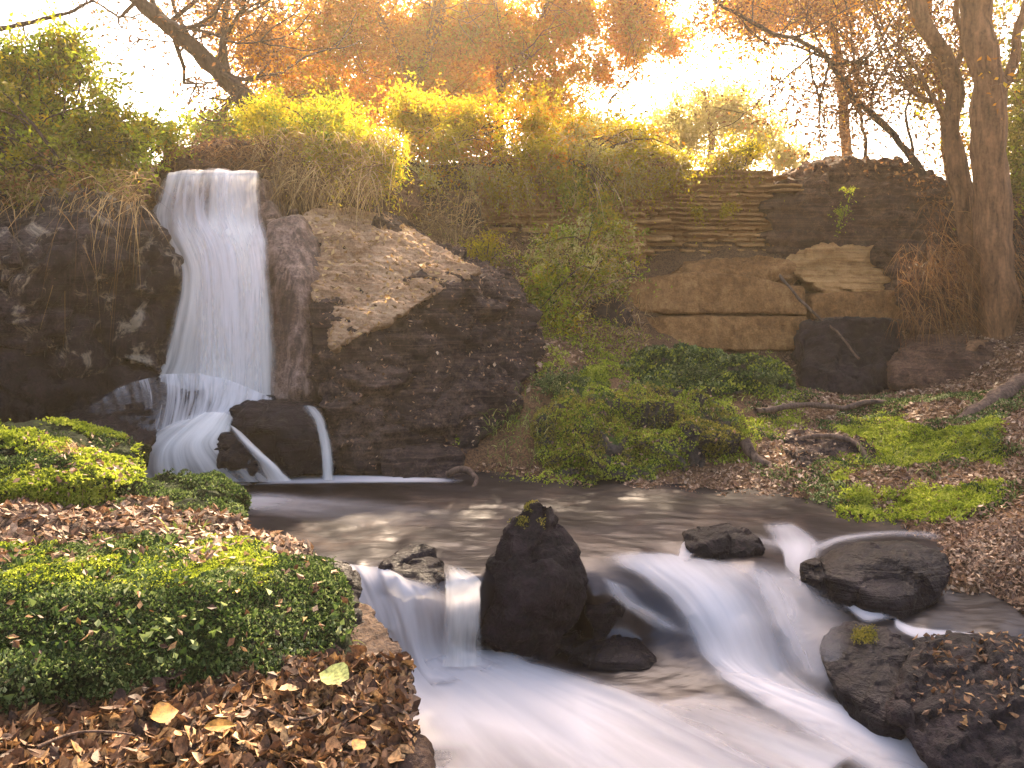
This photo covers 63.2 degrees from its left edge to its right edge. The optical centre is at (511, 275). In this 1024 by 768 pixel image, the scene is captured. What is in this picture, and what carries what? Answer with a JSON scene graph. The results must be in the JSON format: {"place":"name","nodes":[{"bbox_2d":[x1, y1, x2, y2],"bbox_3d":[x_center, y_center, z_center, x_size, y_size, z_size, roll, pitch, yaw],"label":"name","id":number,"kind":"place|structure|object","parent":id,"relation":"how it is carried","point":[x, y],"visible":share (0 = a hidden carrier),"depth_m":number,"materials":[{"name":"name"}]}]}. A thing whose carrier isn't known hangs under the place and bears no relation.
{"place":"outdoors","nodes":[
{"label":"outdoors","id":0,"kind":"place"},
{"bbox_2d":[139,168,448,505],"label":"waterfall","id":1,"kind":"structure","parent":0,"point":[220,348],"depth_m":6.99,"materials":[{"name":"liquid"}]},
{"bbox_2d":[0,0,1023,181],"label":"sky","id":2,"kind":"structure","parent":0,"point":[142,77],"materials":[{"name":"white"}]},
{"bbox_2d":[39,157,1023,606],"bbox_3d":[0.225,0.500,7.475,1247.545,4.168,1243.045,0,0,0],"label":"ground","id":3,"kind":"structure","parent":0,"point":[665,261],"depth_m":7.71,"materials":[{"name":"soil"}]},
{"bbox_2d":[0,0,128,53],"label":"leaning tree","id":4,"kind":"object","parent":3,"relation":"on","point":[69,12],"visible":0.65,"depth_m":8.49,"materials":[{"name":"brown plant"}]},
{"bbox_2d":[0,90,135,220],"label":"dark shrub","id":5,"kind":"object","parent":3,"relation":"on","point":[15,178],"visible":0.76,"depth_m":7.02,"materials":[{"name":"green plant"}]},
{"bbox_2d":[0,416,150,508],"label":"mossy rock","id":6,"kind":"object","parent":3,"relation":"on","point":[103,463],"visible":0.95,"depth_m":4.56,"materials":[{"name":"green plant"}]},
{"bbox_2d":[0,346,160,422],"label":"cliff foot rock","id":7,"kind":"object","parent":3,"relation":"on","point":[33,386],"visible":0.25,"depth_m":6.56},
{"bbox_2d":[0,0,182,203],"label":"green shrub","id":8,"kind":"object","parent":3,"relation":"on","point":[32,80],"visible":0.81,"depth_m":7.62,"materials":[{"name":"green plant"}]},
{"bbox_2d":[0,184,186,379],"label":"cliff rock","id":9,"kind":"object","parent":3,"relation":"on","point":[143,325],"visible":0.77,"depth_m":6.74,"materials":[{"name":"stone"}]},
{"bbox_2d":[0,164,171,351],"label":"hanging roots","id":10,"kind":"object","parent":9,"relation":"hanging from","point":[137,198],"visible":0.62,"depth_m":6.87,"materials":[{"name":"brown plant"}]},
{"bbox_2d":[36,408,160,451],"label":"ledge rock","id":11,"kind":"object","parent":3,"relation":"on","point":[117,423],"visible":0.22,"depth_m":6.40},
{"bbox_2d":[53,376,234,453],"bbox_3d":[-2.961,1.168,6.957,2.052,0.627,1.100,0,0,-14],"label":"mound rock","id":12,"kind":"object","parent":3,"relation":"on","point":[146,406],"visible":0.16,"depth_m":6.65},
{"bbox_2d":[113,106,209,197],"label":"green shrub","id":13,"kind":"object","parent":3,"relation":"on","point":[169,129],"visible":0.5,"depth_m":8.27,"materials":[{"name":"green plant"}]},
{"bbox_2d":[0,494,323,566],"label":"bank rock","id":14,"kind":"object","parent":3,"relation":"on","point":[23,519],"visible":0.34,"depth_m":3.96,"materials":[{"name":"plant"}]},
{"bbox_2d":[83,467,251,521],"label":"mossy rock","id":15,"kind":"object","parent":14,"relation":"on","point":[202,491],"visible":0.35,"depth_m":4.67,"materials":[{"name":"green plant"}]},
{"bbox_2d":[0,529,365,714],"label":"mossy block","id":16,"kind":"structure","parent":3,"relation":"on","point":[120,612],"depth_m":3.18,"materials":[{"name":"green plant"}]},
{"bbox_2d":[155,91,268,146],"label":"shrub","id":17,"kind":"object","parent":3,"relation":"on","point":[219,130],"visible":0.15,"depth_m":19.58,"materials":[{"name":"yellow plant"}]},
{"bbox_2d":[0,603,435,767],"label":"bank rock","id":18,"kind":"object","parent":3,"relation":"on","point":[373,701],"visible":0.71,"depth_m":2.72,"materials":[{"name":"plant"}]},
{"bbox_2d":[36,730,134,748],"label":"twig","id":19,"kind":"object","parent":18,"relation":"on","point":[41,745],"visible":1,"depth_m":2.54,"materials":[{"name":"wood"}]},
{"bbox_2d":[151,702,178,722],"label":"fallen leaf","id":20,"kind":"object","parent":18,"relation":"on","point":[163,712],"visible":1,"depth_m":2.62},
{"bbox_2d":[204,718,235,730],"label":"fallen leaf","id":21,"kind":"object","parent":18,"relation":"on","point":[218,724],"visible":1,"depth_m":2.60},
{"bbox_2d":[319,662,348,684],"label":"fallen leaf","id":22,"kind":"object","parent":18,"relation":"on","point":[332,674],"visible":1,"depth_m":2.92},
{"bbox_2d":[153,168,291,375],"bbox_3d":[-2.703,0.097,8.028,1.426,2.324,1.774,0,0,0],"label":"fall rock","id":23,"kind":"object","parent":3,"relation":"on","point":[267,209],"visible":0.13,"depth_m":7.78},
{"bbox_2d":[40,0,433,143],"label":"autumn tree","id":24,"kind":"object","parent":3,"relation":"on","point":[217,68],"visible":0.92,"depth_m":11.38,"materials":[{"name":"orange plant"}]},
{"bbox_2d":[154,133,338,215],"bbox_3d":[-2.785,-1.057,8.933,1.856,0.929,1.220,0,0,0],"label":"outcrop","id":25,"kind":"object","parent":3,"relation":"on","point":[179,160],"visible":0.28,"depth_m":8.60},
{"bbox_2d":[134,128,286,189],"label":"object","id":26,"kind":"object","parent":25,"relation":"hanging from","point":[234,157],"visible":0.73,"depth_m":8.43,"materials":[{"name":"brown plant"}]},
{"bbox_2d":[262,126,415,162],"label":"grass","id":27,"kind":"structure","parent":25,"relation":"on","point":[405,144],"depth_m":8.72,"materials":[{"name":"yellow plant"}]},
{"bbox_2d":[264,214,321,403],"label":"column rock","id":28,"kind":"object","parent":3,"relation":"on","point":[291,250],"depth_m":7.14,"materials":[{"name":"stone"}]},
{"bbox_2d":[170,0,490,137],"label":"tree","id":29,"kind":"object","parent":3,"relation":"on","point":[378,120],"visible":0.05,"depth_m":23.31,"materials":[{"name":"orange plant"}]},
{"bbox_2d":[317,159,424,220],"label":"outcrop","id":30,"kind":"object","parent":3,"relation":"on","point":[414,189],"visible":0.19,"depth_m":9.54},
{"bbox_2d":[175,0,572,160],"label":"autumn tree","id":31,"kind":"object","parent":3,"relation":"on","point":[421,44],"visible":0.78,"depth_m":19.69,"materials":[{"name":"orange plant"}]},
{"bbox_2d":[285,206,545,475],"bbox_3d":[-0.936,0.477,8.105,2.535,2.428,3.177,0,0,0],"label":"slope rock","id":32,"kind":"object","parent":3,"relation":"on","point":[450,361],"visible":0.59,"depth_m":7.09,"materials":[{"name":"brown stone"}]},
{"bbox_2d":[205,75,430,234],"bbox_3d":[-2.131,-1.097,8.975,2.658,2.227,2.056,0,0,0],"label":"yellow shrub","id":33,"kind":"object","parent":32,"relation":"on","point":[265,116],"visible":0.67,"depth_m":8.81,"materials":[{"name":"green plant"}]},
{"bbox_2d":[303,205,480,353],"bbox_3d":[-1.305,-0.035,7.894,1.705,1.350,1.709,0,0,-38],"label":"slope cap rock","id":34,"kind":"object","parent":32,"relation":"on","point":[362,260],"visible":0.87,"depth_m":7.52,"materials":[{"name":"brown stone"}]},
{"bbox_2d":[235,124,415,228],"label":"dry grass","id":35,"kind":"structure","parent":34,"relation":"on","point":[333,178],"depth_m":8.30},
{"bbox_2d":[379,442,466,477],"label":"foot rock","id":36,"kind":"object","parent":3,"relation":"on","point":[435,460],"visible":0.73,"depth_m":6.64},
{"bbox_2d":[415,162,503,234],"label":"old wall","id":37,"kind":"structure","parent":3,"relation":"on","point":[434,198],"depth_m":10.37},
{"bbox_2d":[395,154,462,228],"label":"hanging plant","id":38,"kind":"object","parent":37,"relation":"hanging from","point":[420,172],"visible":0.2,"depth_m":9.95,"materials":[{"name":"green plant"}]},
{"bbox_2d":[433,150,548,238],"bbox_3d":[-0.285,-0.892,10.178,1.485,1.307,0.892,0,0,0],"label":"hanging plant","id":39,"kind":"object","parent":37,"relation":"hanging from","point":[496,174],"visible":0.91,"depth_m":10.13,"materials":[{"name":"green plant"}]},
{"bbox_2d":[355,67,592,247],"bbox_3d":[-0.556,-1.287,10.664,3.569,2.828,2.258,0,0,0],"label":"yellow shrub","id":40,"kind":"object","parent":3,"relation":"on","point":[415,111],"visible":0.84,"depth_m":10.42,"materials":[{"name":"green plant"}]},
{"bbox_2d":[458,224,522,271],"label":"grass tuft bush","id":41,"kind":"object","parent":3,"relation":"on","point":[483,252],"visible":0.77,"depth_m":9.26,"materials":[{"name":"green plant"}]},
{"bbox_2d":[391,188,657,346],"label":"dry grass","id":42,"kind":"structure","parent":3,"relation":"on","point":[474,226],"depth_m":9.24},
{"bbox_2d":[411,203,649,391],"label":"leaf litter","id":43,"kind":"object","parent":3,"relation":"on","point":[576,354],"visible":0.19,"depth_m":9.09,"materials":[{"name":"plant"}]},
{"bbox_2d":[477,499,588,661],"bbox_3d":[0.096,1.709,4.471,0.542,0.939,0.442,0,0,-41],"label":"peaked rock","id":44,"kind":"object","parent":3,"relation":"on","point":[535,567],"visible":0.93,"depth_m":4.40,"materials":[{"name":"black stone"}]},
{"bbox_2d":[442,223,656,378],"bbox_3d":[0.514,0.149,9.328,2.726,1.709,3.353,0,0,0],"label":"moss","id":45,"kind":"object","parent":3,"relation":"on","point":[589,342],"visible":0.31,"depth_m":8.87,"materials":[{"name":"green plant"}]},
{"bbox_2d":[524,361,610,389],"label":"mossy rock","id":46,"kind":"object","parent":3,"relation":"on","point":[599,373],"visible":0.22,"depth_m":7.93,"materials":[{"name":"green plant"}]},
{"bbox_2d":[528,365,608,401],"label":"plant","id":47,"kind":"object","parent":46,"relation":"on","point":[562,378],"visible":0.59,"depth_m":7.55,"materials":[{"name":"green plant"}]},
{"bbox_2d":[441,0,711,138],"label":"autumn tree","id":48,"kind":"object","parent":3,"relation":"on","point":[563,30],"visible":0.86,"depth_m":20.87,"materials":[{"name":"orange plant"}]},
{"bbox_2d":[466,154,689,263],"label":"old wall","id":49,"kind":"structure","parent":3,"relation":"on","point":[642,221],"depth_m":10.66,"materials":[{"name":"stone"}]},
{"bbox_2d":[530,154,640,244],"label":"green shrub","id":50,"kind":"object","parent":49,"relation":"attached to","point":[582,187],"visible":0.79,"depth_m":10.26,"materials":[{"name":"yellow plant"}]},
{"bbox_2d":[526,101,754,252],"bbox_3d":[1.520,-1.186,10.758,3.066,2.119,1.599,0,0,0],"label":"yellow shrub","id":51,"kind":"object","parent":49,"relation":"on","point":[587,123],"visible":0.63,"depth_m":10.56,"materials":[{"name":"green plant"}]},
{"bbox_2d":[593,155,703,234],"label":"hanging plant","id":52,"kind":"object","parent":49,"relation":"hanging from","point":[638,179],"visible":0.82,"depth_m":10.44,"materials":[{"name":"green plant"}]},
{"bbox_2d":[504,31,665,156],"bbox_3d":[1.668,-2.068,20.093,4.742,6.700,4.036,0,0,30],"label":"tree","id":53,"kind":"object","parent":3,"relation":"on","point":[617,114],"visible":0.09,"depth_m":19.46,"materials":[{"name":"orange plant"}]},
{"bbox_2d":[386,124,786,248],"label":"dry grass","id":54,"kind":"structure","parent":3,"relation":"on","point":[608,163],"depth_m":10.09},
{"bbox_2d":[513,202,671,346],"bbox_3d":[0.702,0.438,9.392,1.553,2.611,2.275,0,0,41],"label":"green shrub","id":55,"kind":"object","parent":3,"relation":"on","point":[555,282],"visible":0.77,"depth_m":9.36,"materials":[{"name":"green plant"}]},
{"bbox_2d":[587,297,632,330],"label":"stone block","id":56,"kind":"structure","parent":3,"relation":"on","point":[609,310],"depth_m":9.31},
{"bbox_2d":[452,333,811,495],"bbox_3d":[1.185,1.132,8.225,3.367,1.161,4.476,0,0,20],"label":"moss","id":57,"kind":"object","parent":3,"relation":"on","point":[793,419],"visible":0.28,"depth_m":7.49,"materials":[{"name":"green plant"}]},
{"bbox_2d":[473,458,799,497],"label":"leaf litter","id":58,"kind":"object","parent":3,"relation":"on","point":[639,480],"visible":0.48,"depth_m":6.36,"materials":[{"name":"brown plant"}]},
{"bbox_2d":[529,379,744,481],"bbox_3d":[1.115,1.373,7.129,1.978,0.873,1.559,0,0,0],"label":"mossy mound","id":59,"kind":"object","parent":3,"relation":"on","point":[585,445],"visible":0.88,"depth_m":6.71,"materials":[{"name":"green plant"}]},
{"bbox_2d":[610,342,796,397],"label":"mossy rock","id":60,"kind":"object","parent":3,"relation":"on","point":[645,360],"visible":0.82,"depth_m":8.40,"materials":[{"name":"green plant"}]},
{"bbox_2d":[648,358,793,395],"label":"plant","id":61,"kind":"object","parent":3,"relation":"on","point":[767,379],"visible":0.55,"depth_m":8.18,"materials":[{"name":"green plant"}]},
{"bbox_2d":[646,169,803,255],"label":"old wall","id":62,"kind":"structure","parent":3,"relation":"on","point":[745,227],"depth_m":10.96,"materials":[{"name":"stone"}]},
{"bbox_2d":[688,128,789,218],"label":"yellow shrub","id":63,"kind":"object","parent":62,"relation":"on","point":[754,151],"visible":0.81,"depth_m":10.93,"materials":[{"name":"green plant"}]},
{"bbox_2d":[647,313,807,350],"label":"stone block","id":64,"kind":"structure","parent":3,"relation":"on","point":[744,332],"depth_m":9.63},
{"bbox_2d":[627,271,806,315],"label":"stone block","id":65,"kind":"structure","parent":64,"relation":"on","point":[699,293],"depth_m":9.81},
{"bbox_2d":[672,255,797,284],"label":"stone block","id":66,"kind":"structure","parent":65,"relation":"on","point":[766,267],"depth_m":10.12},
{"bbox_2d":[630,31,827,174],"bbox_3d":[5.313,-3.698,22.129,7.028,6.538,4.457,0,0,0],"label":"pale tree","id":67,"kind":"object","parent":3,"relation":"on","point":[691,131],"visible":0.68,"depth_m":21.76,"materials":[{"name":"yellow plant"}]},
{"bbox_2d":[478,379,1000,477],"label":"grass","id":68,"kind":"structure","parent":3,"relation":"on","point":[528,416],"depth_m":6.79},
{"bbox_2d":[739,438,773,466],"bbox_3d":[2.084,1.470,6.527,0.656,0.316,0.140,0,0,42],"label":"exposed root","id":69,"kind":"object","parent":3,"relation":"on","point":[748,449],"visible":0.48,"depth_m":6.64,"materials":[{"name":"brown plant"}]},
{"bbox_2d":[600,0,951,164],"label":"thin tree","id":70,"kind":"object","parent":3,"relation":"on","point":[688,23],"visible":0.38,"depth_m":13.04,"materials":[{"name":"orange plant"}]},
{"bbox_2d":[655,0,943,157],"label":"tall tree","id":71,"kind":"object","parent":3,"relation":"on","point":[731,15],"visible":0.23,"depth_m":19.90,"materials":[{"name":"orange plant"}]},
{"bbox_2d":[631,0,1023,212],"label":"bare tree","id":72,"kind":"object","parent":3,"relation":"on","point":[854,70],"visible":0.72,"depth_m":10.42,"materials":[{"name":"brown plant"}]},
{"bbox_2d":[784,426,879,490],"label":"bank rock","id":73,"kind":"object","parent":3,"relation":"on","point":[807,452],"visible":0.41,"depth_m":6.59,"materials":[{"name":"brown stone"}]},
{"bbox_2d":[798,433,870,460],"bbox_3d":[2.586,1.402,6.646,0.187,0.254,0.782,0,0,-38],"label":"exposed root","id":74,"kind":"object","parent":73,"relation":"on","point":[843,438],"visible":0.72,"depth_m":6.67,"materials":[{"name":"brown plant"}]},
{"bbox_2d":[786,242,890,292],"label":"ledge boulder","id":75,"kind":"object","parent":3,"relation":"on","point":[832,267],"visible":0.89,"depth_m":10.16,"materials":[{"name":"stone"}]},
{"bbox_2d":[790,316,904,395],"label":"recess boulder","id":76,"kind":"object","parent":3,"relation":"on","point":[823,357],"visible":0.81,"depth_m":9.16,"materials":[{"name":"stone"}]},
{"bbox_2d":[779,274,859,359],"bbox_3d":[3.398,0.360,9.619,0.210,1.114,1.411,0,0,-24],"label":"exposed root","id":77,"kind":"object","parent":76,"relation":"on","point":[784,281],"visible":0.96,"depth_m":9.49,"materials":[{"name":"brown plant"}]},
{"bbox_2d":[803,290,902,321],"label":"stone block","id":78,"kind":"structure","parent":76,"relation":"on","point":[848,303],"depth_m":9.74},
{"bbox_2d":[757,155,972,256],"bbox_3d":[4.851,-0.805,11.438,3.217,1.703,2.175,0,0,13],"label":"outcrop","id":79,"kind":"object","parent":3,"relation":"on","point":[801,220],"visible":0.57,"depth_m":10.76,"materials":[{"name":"stone"}]},
{"bbox_2d":[829,476,931,507],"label":"plant","id":80,"kind":"object","parent":3,"relation":"on","point":[867,492],"visible":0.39,"depth_m":5.76,"materials":[{"name":"green plant"}]},
{"bbox_2d":[744,377,1023,521],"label":"moss","id":81,"kind":"object","parent":3,"relation":"on","point":[968,394],"visible":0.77,"depth_m":6.74,"materials":[{"name":"green plant"}]},
{"bbox_2d":[746,323,1023,549],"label":"leaf litter","id":82,"kind":"object","parent":3,"relation":"on","point":[988,466],"visible":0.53,"depth_m":6.42,"materials":[{"name":"brown plant"}]},
{"bbox_2d":[753,399,893,413],"bbox_3d":[3.151,1.195,7.579,2.011,0.096,0.308,0,0,-3],"label":"exposed root","id":83,"kind":"object","parent":82,"relation":"on","point":[781,407],"visible":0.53,"depth_m":7.55,"materials":[{"name":"brown plant"}]},
{"bbox_2d":[858,424,964,457],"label":"plant","id":84,"kind":"object","parent":3,"relation":"on","point":[878,437],"visible":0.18,"depth_m":6.47,"materials":[{"name":"green plant"}]},
{"bbox_2d":[825,410,1009,525],"bbox_3d":[3.038,1.378,6.353,1.359,0.605,2.445,0,0,26],"label":"moss","id":85,"kind":"object","parent":3,"relation":"on","point":[917,495],"visible":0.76,"depth_m":6.12,"materials":[{"name":"green plant"}]},
{"bbox_2d":[870,236,979,334],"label":"outcrop","id":86,"kind":"object","parent":3,"relation":"on","point":[883,251],"visible":0.46,"depth_m":9.70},
{"bbox_2d":[838,0,1023,293],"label":"crooked tree","id":87,"kind":"object","parent":3,"relation":"on","point":[960,184],"visible":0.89,"depth_m":9.43,"materials":[{"name":"brown plant"}]},
{"bbox_2d":[842,0,1023,179],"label":"yellow tree","id":88,"kind":"object","parent":3,"relation":"on","point":[939,143],"visible":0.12,"depth_m":13.50,"materials":[{"name":"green plant"}]},
{"bbox_2d":[886,333,995,391],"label":"grey boulder","id":89,"kind":"object","parent":3,"relation":"on","point":[920,364],"visible":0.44,"depth_m":8.65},
{"bbox_2d":[905,513,990,595],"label":"leafy bank","id":90,"kind":"structure","parent":3,"relation":"on","point":[959,580],"depth_m":4.67,"materials":[{"name":"soil"}]},
{"bbox_2d":[923,427,1003,479],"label":"plant","id":91,"kind":"object","parent":3,"relation":"on","point":[954,458],"visible":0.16,"depth_m":6.08,"materials":[{"name":"green plant"}]},
{"bbox_2d":[921,0,1023,173],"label":"tree","id":92,"kind":"object","parent":3,"relation":"on","point":[1002,61],"visible":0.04,"depth_m":18.05,"materials":[{"name":"orange plant"}]},
{"bbox_2d":[927,521,1023,616],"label":"leaf litter","id":93,"kind":"object","parent":3,"relation":"on","point":[1015,598],"visible":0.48,"depth_m":4.57,"materials":[{"name":"brown plant"}]},
{"bbox_2d":[939,0,1023,350],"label":"tree","id":94,"kind":"object","parent":3,"relation":"on","point":[993,162],"visible":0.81,"depth_m":8.88,"materials":[{"name":"brown plant"}]},
{"bbox_2d":[878,191,1023,350],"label":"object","id":95,"kind":"object","parent":94,"relation":"hanging from","point":[956,287],"visible":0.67,"depth_m":9.10,"materials":[{"name":"brown plant"}]},
{"bbox_2d":[953,373,1023,424],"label":"exposed root","id":96,"kind":"object","parent":3,"relation":"on","point":[1012,386],"visible":0.31,"depth_m":7.13,"materials":[{"name":"brown plant"}]},
{"bbox_2d":[1004,34,1023,219],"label":"dark shrub","id":97,"kind":"object","parent":3,"relation":"on","point":[1021,138],"visible":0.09,"depth_m":10.78,"materials":[{"name":"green plant"}]},
{"bbox_2d":[1012,172,1023,303],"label":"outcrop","id":98,"kind":"object","parent":3,"relation":"on","point":[1018,231],"visible":0.03,"depth_m":9.68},
{"bbox_2d":[154,470,1023,767],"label":"stream","id":99,"kind":"structure","parent":0,"point":[458,522],"depth_m":4.85,"materials":[{"name":"liquid"}]},
{"bbox_2d":[196,431,268,484],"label":"split rock","id":100,"kind":"object","parent":99,"relation":"on","point":[236,458],"visible":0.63,"depth_m":6.28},
{"bbox_2d":[229,395,337,477],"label":"dark boulder","id":101,"kind":"object","parent":99,"relation":"on","point":[282,435],"visible":0.81,"depth_m":6.43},
{"bbox_2d":[378,543,446,592],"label":"stream rock","id":102,"kind":"object","parent":99,"relation":"in","point":[422,564],"visible":0.52,"depth_m":4.48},
{"bbox_2d":[350,564,756,767],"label":"cascade","id":103,"kind":"object","parent":99,"relation":"on","point":[485,709],"visible":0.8,"depth_m":3.88,"materials":[{"name":"white liquid"}]},
{"bbox_2d":[555,630,656,671],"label":"stream rock","id":104,"kind":"object","parent":99,"relation":"in","point":[615,653],"visible":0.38,"depth_m":4.35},
{"bbox_2d":[584,592,625,640],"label":"stream rock","id":105,"kind":"object","parent":104,"relation":"on","point":[601,618],"visible":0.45,"depth_m":4.50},
{"bbox_2d":[682,523,764,560],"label":"stream rock","id":106,"kind":"object","parent":99,"relation":"in","point":[720,541],"visible":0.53,"depth_m":4.82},
{"bbox_2d":[622,526,970,767],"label":"cascade","id":107,"kind":"object","parent":99,"relation":"on","point":[717,604],"visible":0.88,"depth_m":4.11,"materials":[{"name":"white liquid"}]},
{"bbox_2d":[819,621,911,739],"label":"stream rock","id":108,"kind":"object","parent":99,"relation":"in","point":[862,662],"visible":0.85,"depth_m":3.82,"materials":[{"name":"grey stone"}]},
{"bbox_2d":[800,540,951,619],"bbox_3d":[1.966,1.755,4.476,0.810,0.574,0.516,0,0,-25],"label":"stream rock","id":109,"kind":"object","parent":99,"relation":"in","point":[893,580],"visible":0.8,"depth_m":4.37,"materials":[{"name":"stone"}]},
{"bbox_2d":[885,630,1023,767],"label":"stream rock","id":110,"kind":"object","parent":99,"relation":"in","point":[957,701],"visible":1,"depth_m":3.50,"materials":[{"name":"grey stone"}]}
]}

